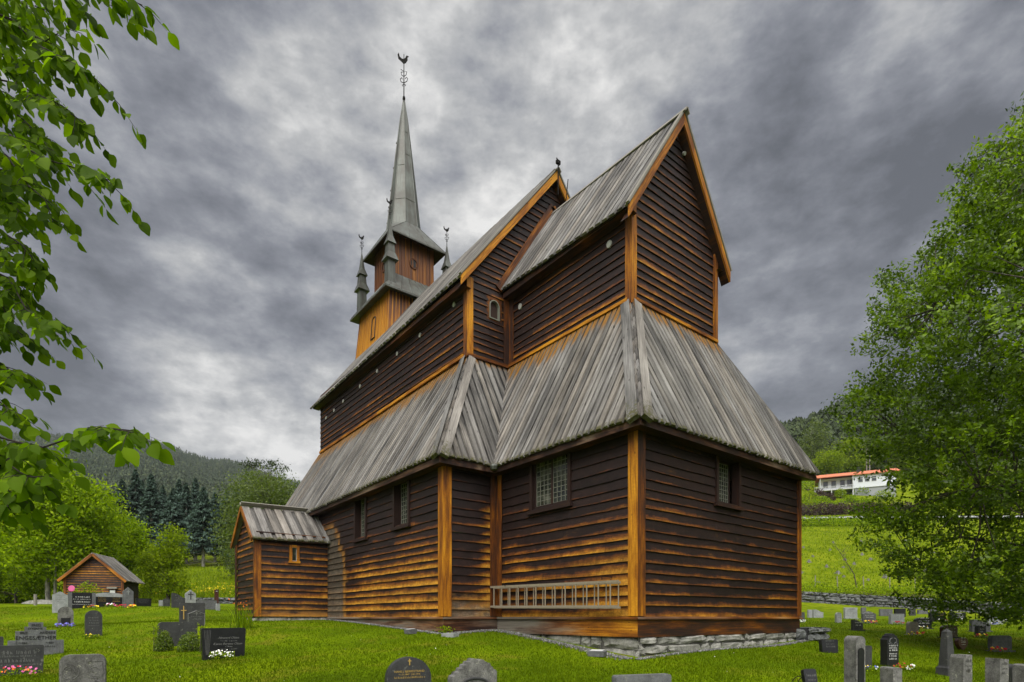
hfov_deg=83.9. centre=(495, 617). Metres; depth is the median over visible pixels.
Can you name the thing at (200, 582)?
meadow grass
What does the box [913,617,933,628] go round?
gravestone
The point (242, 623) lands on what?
iris clump
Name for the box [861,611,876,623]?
gravestone
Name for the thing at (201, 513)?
spruce tree
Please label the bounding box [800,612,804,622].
gravestone
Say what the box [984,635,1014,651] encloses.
gravestone
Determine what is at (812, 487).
shrub
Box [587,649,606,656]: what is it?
floodlight
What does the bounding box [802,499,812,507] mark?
shrub
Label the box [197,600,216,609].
gravestone
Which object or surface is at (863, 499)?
shrub
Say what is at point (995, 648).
flowers
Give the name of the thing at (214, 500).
spruce tree
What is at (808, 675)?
gravestone
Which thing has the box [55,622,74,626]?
flowers
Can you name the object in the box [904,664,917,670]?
flowers
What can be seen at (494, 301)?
window
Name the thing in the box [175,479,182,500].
spruce tree
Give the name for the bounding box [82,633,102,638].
flowers
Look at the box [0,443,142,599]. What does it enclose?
maple tree
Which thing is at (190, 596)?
gravestone
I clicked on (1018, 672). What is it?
gravestone
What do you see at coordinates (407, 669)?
gravestone
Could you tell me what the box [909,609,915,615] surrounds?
gravestone
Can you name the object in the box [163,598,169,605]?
gravestone
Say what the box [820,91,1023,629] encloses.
ash tree
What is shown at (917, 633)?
flowers
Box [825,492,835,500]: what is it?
shrub
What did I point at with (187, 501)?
spruce tree
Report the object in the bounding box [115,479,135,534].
spruce tree
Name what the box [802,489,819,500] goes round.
shrub
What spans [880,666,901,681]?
gravestone
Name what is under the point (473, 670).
gravestone
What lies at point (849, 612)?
gravestone
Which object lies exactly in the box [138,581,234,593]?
buttercups
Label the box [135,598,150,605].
gravestone
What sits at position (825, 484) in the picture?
window
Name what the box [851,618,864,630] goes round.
gravestone
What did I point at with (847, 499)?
shrub
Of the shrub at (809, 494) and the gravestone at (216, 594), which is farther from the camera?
the shrub at (809, 494)
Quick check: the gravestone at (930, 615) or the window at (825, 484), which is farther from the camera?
the window at (825, 484)
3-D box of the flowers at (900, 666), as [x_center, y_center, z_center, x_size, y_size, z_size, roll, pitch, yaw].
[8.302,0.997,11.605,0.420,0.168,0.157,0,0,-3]
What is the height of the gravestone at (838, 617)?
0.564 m
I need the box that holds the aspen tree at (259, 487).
[201,464,299,578]
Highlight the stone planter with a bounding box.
[432,625,458,636]
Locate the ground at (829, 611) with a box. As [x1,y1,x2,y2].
[0,453,1023,681]
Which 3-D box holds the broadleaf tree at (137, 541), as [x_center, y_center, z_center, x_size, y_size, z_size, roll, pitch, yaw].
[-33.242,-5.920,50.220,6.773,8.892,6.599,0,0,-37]
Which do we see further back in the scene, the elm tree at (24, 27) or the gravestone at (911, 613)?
the gravestone at (911, 613)
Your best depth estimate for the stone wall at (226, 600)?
41.71 m
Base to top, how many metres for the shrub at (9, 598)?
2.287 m
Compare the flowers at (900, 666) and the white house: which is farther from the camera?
the white house
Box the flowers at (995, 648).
[984,645,1013,652]
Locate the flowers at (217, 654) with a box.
[208,649,234,660]
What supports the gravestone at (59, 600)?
on the ground at (829, 611)
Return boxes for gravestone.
[0,636,3,645]
[0,645,43,675]
[8,622,63,654]
[52,592,67,612]
[58,607,73,626]
[59,654,106,681]
[68,592,95,608]
[85,610,101,637]
[96,593,121,606]
[122,587,133,606]
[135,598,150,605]
[157,622,196,645]
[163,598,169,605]
[171,593,184,607]
[179,603,204,621]
[185,590,195,602]
[187,610,204,625]
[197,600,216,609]
[200,628,245,660]
[214,589,218,603]
[385,657,430,681]
[448,658,496,681]
[612,673,670,681]
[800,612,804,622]
[801,669,817,681]
[807,610,811,617]
[812,609,822,617]
[818,639,837,652]
[835,612,841,622]
[842,607,858,618]
[844,636,864,681]
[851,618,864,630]
[861,607,865,613]
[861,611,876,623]
[865,645,871,669]
[879,609,892,615]
[880,634,898,666]
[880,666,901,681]
[889,614,903,623]
[894,609,905,616]
[904,622,920,635]
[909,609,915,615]
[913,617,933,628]
[917,610,927,613]
[929,612,945,621]
[936,629,953,675]
[937,625,960,637]
[949,654,971,681]
[950,612,965,618]
[954,637,967,650]
[969,620,992,631]
[972,625,986,637]
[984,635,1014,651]
[985,658,1008,681]
[1009,664,1012,681]
[1013,663,1023,681]
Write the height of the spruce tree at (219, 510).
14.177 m
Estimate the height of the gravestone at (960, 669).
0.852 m
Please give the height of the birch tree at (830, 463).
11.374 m
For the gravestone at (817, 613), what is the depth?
36.92 m
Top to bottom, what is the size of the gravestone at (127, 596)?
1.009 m
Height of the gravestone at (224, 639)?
0.691 m
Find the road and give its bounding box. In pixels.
[813,515,1021,518]
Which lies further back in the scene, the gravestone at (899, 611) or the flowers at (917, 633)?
the gravestone at (899, 611)
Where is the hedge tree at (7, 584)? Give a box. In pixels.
[0,559,62,602]
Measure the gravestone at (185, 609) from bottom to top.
0.656 m
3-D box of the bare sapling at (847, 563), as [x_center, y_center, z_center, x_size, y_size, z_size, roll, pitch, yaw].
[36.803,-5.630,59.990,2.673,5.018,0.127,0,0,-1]
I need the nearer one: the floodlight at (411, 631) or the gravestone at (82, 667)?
the gravestone at (82, 667)
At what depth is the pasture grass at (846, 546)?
80.20 m
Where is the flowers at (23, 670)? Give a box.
[0,665,41,676]
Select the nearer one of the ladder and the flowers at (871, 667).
the flowers at (871, 667)
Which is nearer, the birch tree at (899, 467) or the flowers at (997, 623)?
the flowers at (997, 623)
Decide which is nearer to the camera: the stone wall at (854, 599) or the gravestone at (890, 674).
the gravestone at (890, 674)
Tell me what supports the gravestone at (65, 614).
on the ground at (829, 611)
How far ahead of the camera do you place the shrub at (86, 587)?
33.88 m
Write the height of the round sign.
0.400 m
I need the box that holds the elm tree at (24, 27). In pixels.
[0,0,179,549]
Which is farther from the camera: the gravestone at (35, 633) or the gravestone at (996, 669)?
the gravestone at (35, 633)
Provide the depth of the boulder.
39.49 m
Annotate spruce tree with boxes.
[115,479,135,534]
[124,469,149,531]
[131,473,165,558]
[150,487,193,555]
[157,485,167,526]
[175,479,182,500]
[179,483,201,563]
[181,486,230,566]
[190,477,200,560]
[211,492,222,561]
[213,492,235,564]
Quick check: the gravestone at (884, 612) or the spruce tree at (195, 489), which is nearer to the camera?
the gravestone at (884, 612)
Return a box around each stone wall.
[196,597,237,603]
[802,591,1023,614]
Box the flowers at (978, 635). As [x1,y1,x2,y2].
[973,633,988,637]
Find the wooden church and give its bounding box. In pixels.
[230,53,819,656]
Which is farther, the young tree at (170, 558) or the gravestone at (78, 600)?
the young tree at (170, 558)
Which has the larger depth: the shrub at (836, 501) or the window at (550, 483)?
the shrub at (836, 501)
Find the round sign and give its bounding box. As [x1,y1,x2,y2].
[68,586,74,591]
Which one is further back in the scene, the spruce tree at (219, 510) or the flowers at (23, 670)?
the spruce tree at (219, 510)
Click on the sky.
(826, 133)
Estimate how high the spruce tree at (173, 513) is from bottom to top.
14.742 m
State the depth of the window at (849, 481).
164.51 m
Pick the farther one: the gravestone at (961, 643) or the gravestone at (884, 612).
the gravestone at (884, 612)
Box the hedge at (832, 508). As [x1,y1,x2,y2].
[802,501,916,515]
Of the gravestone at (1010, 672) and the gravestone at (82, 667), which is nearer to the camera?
the gravestone at (82, 667)
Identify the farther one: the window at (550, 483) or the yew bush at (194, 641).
the window at (550, 483)
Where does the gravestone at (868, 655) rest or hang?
on the ground at (829, 611)
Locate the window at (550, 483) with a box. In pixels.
[527,452,572,514]
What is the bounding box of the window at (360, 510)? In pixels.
[352,497,368,542]
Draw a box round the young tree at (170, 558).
[130,522,194,598]
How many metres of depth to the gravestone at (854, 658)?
8.70 m
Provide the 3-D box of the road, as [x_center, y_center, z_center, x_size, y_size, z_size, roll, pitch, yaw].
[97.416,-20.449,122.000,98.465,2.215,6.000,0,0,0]
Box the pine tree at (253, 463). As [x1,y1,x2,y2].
[235,457,290,481]
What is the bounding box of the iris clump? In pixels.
[226,598,257,628]
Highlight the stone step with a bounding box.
[795,627,830,640]
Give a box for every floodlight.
[404,628,416,633]
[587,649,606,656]
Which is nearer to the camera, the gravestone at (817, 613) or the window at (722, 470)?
the window at (722, 470)
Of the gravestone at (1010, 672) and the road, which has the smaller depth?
the gravestone at (1010, 672)
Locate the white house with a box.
[815,467,898,496]
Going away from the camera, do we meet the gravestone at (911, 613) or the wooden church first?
the wooden church
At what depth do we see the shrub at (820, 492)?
157.31 m
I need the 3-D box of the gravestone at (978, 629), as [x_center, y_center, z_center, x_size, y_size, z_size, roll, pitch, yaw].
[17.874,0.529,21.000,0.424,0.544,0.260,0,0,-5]
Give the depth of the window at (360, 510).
19.75 m
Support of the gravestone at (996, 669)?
on the ground at (829, 611)
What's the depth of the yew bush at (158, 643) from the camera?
13.14 m
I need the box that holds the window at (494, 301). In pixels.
[489,300,499,321]
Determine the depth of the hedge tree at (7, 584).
43.42 m
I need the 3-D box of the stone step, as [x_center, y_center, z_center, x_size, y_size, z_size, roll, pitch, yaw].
[9.286,0.622,17.038,1.472,0.707,0.897,0,0,-37]
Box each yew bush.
[153,630,174,651]
[177,631,199,651]
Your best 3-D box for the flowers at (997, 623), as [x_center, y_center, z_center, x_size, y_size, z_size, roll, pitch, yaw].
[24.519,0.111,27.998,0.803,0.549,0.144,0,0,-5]
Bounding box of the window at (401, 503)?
[390,480,411,530]
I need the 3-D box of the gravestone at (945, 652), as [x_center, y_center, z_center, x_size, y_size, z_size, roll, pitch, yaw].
[8.716,0.708,11.000,0.248,0.993,0.248,0,0,-12]
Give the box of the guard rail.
[804,516,1022,520]
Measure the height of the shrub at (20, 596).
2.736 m
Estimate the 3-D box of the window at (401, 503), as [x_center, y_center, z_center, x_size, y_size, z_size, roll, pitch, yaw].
[-2.763,-3.470,17.137,0.326,1.600,1.140,0,0,-37]
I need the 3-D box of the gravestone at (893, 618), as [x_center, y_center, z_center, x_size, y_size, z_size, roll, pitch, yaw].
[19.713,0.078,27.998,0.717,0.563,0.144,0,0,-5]
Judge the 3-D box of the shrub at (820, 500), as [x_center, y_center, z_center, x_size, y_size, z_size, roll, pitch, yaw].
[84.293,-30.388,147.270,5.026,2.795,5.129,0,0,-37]
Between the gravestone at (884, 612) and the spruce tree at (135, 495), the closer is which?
the gravestone at (884, 612)
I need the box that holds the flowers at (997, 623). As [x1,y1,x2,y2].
[987,617,1002,624]
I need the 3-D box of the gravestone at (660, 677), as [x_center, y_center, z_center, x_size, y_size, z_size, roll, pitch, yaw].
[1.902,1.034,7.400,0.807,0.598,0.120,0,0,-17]
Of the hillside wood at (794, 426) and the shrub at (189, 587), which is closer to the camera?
the shrub at (189, 587)
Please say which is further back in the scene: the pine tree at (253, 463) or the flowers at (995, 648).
the pine tree at (253, 463)
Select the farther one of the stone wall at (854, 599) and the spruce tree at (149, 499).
the spruce tree at (149, 499)
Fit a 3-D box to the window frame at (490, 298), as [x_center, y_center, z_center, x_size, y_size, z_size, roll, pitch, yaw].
[-0.054,-9.900,18.361,0.610,0.800,0.055,0,0,-37]
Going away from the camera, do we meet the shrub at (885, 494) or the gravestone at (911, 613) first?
the gravestone at (911, 613)
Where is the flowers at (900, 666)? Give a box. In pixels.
[892,663,911,669]
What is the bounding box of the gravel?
[325,619,805,659]
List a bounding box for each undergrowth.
[802,515,930,526]
[802,581,1016,600]
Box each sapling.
[143,625,159,650]
[190,623,206,651]
[833,542,857,587]
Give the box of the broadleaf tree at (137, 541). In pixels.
[102,506,159,578]
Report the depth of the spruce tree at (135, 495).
109.61 m
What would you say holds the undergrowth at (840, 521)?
on the ground at (829, 611)
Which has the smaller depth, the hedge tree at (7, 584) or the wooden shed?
the wooden shed
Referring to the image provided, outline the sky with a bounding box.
[0,0,1023,481]
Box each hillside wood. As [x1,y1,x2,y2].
[0,431,300,521]
[780,369,1023,461]
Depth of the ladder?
13.97 m
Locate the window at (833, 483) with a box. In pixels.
[831,481,835,487]
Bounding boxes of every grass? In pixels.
[0,565,237,602]
[802,519,1023,592]
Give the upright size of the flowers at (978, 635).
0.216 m
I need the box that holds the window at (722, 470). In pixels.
[713,455,743,511]
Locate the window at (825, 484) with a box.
[823,481,827,488]
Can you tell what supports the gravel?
on the ground at (829, 611)
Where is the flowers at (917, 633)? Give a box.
[903,631,926,635]
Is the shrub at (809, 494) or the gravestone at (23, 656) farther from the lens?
the shrub at (809, 494)
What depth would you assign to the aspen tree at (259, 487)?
75.97 m
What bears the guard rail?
on the ground at (829, 611)
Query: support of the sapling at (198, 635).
on the ground at (829, 611)
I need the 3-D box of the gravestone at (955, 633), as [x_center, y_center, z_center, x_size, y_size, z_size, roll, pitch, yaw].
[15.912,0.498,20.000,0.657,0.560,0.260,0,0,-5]
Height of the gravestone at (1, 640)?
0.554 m
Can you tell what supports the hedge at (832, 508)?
on the ground at (829, 611)
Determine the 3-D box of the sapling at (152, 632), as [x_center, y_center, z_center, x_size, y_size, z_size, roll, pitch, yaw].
[-7.925,0.454,13.154,0.348,0.627,0.398,0,0,-37]
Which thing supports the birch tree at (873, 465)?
on the ground at (829, 611)
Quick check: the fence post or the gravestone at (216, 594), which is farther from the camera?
the gravestone at (216, 594)
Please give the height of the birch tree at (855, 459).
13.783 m
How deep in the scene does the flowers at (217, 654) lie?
11.67 m
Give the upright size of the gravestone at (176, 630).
0.642 m
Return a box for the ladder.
[490,576,620,608]
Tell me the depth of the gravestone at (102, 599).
27.90 m
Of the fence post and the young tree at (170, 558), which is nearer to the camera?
the fence post
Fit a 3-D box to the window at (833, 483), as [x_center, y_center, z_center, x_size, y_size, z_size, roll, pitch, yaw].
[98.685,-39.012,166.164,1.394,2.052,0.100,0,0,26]
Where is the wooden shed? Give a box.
[57,553,144,603]
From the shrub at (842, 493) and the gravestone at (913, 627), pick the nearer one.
the gravestone at (913, 627)
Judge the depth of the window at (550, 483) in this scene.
14.58 m
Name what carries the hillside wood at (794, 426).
on the ground at (829, 611)
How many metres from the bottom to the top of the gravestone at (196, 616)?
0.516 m
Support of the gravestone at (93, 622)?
on the ground at (829, 611)
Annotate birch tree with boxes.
[797,415,839,460]
[809,447,850,474]
[831,434,868,472]
[860,433,886,469]
[883,441,924,471]
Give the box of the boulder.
[21,600,51,603]
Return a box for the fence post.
[34,594,36,604]
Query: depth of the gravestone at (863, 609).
41.93 m
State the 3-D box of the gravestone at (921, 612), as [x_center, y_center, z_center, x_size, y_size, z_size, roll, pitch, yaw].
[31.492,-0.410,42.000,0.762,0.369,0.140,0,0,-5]
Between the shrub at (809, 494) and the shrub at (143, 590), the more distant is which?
the shrub at (809, 494)
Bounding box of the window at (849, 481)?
[846,479,851,486]
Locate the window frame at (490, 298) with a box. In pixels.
[486,295,501,323]
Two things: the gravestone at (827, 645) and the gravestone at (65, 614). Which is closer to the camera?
the gravestone at (827, 645)
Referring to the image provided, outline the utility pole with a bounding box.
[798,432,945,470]
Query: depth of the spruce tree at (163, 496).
111.67 m
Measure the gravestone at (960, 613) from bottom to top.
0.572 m
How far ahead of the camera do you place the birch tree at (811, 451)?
202.81 m
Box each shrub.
[0,586,24,602]
[2,584,51,601]
[73,580,103,592]
[138,582,165,595]
[174,581,194,589]
[802,481,817,489]
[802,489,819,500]
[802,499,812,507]
[812,496,831,504]
[813,488,825,498]
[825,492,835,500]
[830,499,848,505]
[834,488,846,497]
[843,494,859,501]
[848,487,870,494]
[854,497,874,504]
[872,489,896,499]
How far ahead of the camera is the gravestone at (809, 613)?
37.92 m
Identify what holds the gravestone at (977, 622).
on the ground at (829, 611)
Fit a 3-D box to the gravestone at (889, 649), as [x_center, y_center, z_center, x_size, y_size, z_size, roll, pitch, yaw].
[8.648,0.736,12.493,0.293,0.784,0.194,0,0,-9]
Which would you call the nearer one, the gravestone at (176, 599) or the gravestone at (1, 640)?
the gravestone at (1, 640)
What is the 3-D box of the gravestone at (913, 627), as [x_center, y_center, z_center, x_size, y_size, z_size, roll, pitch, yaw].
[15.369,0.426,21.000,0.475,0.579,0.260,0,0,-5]
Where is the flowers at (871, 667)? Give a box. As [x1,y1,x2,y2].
[865,665,878,671]
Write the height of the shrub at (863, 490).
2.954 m

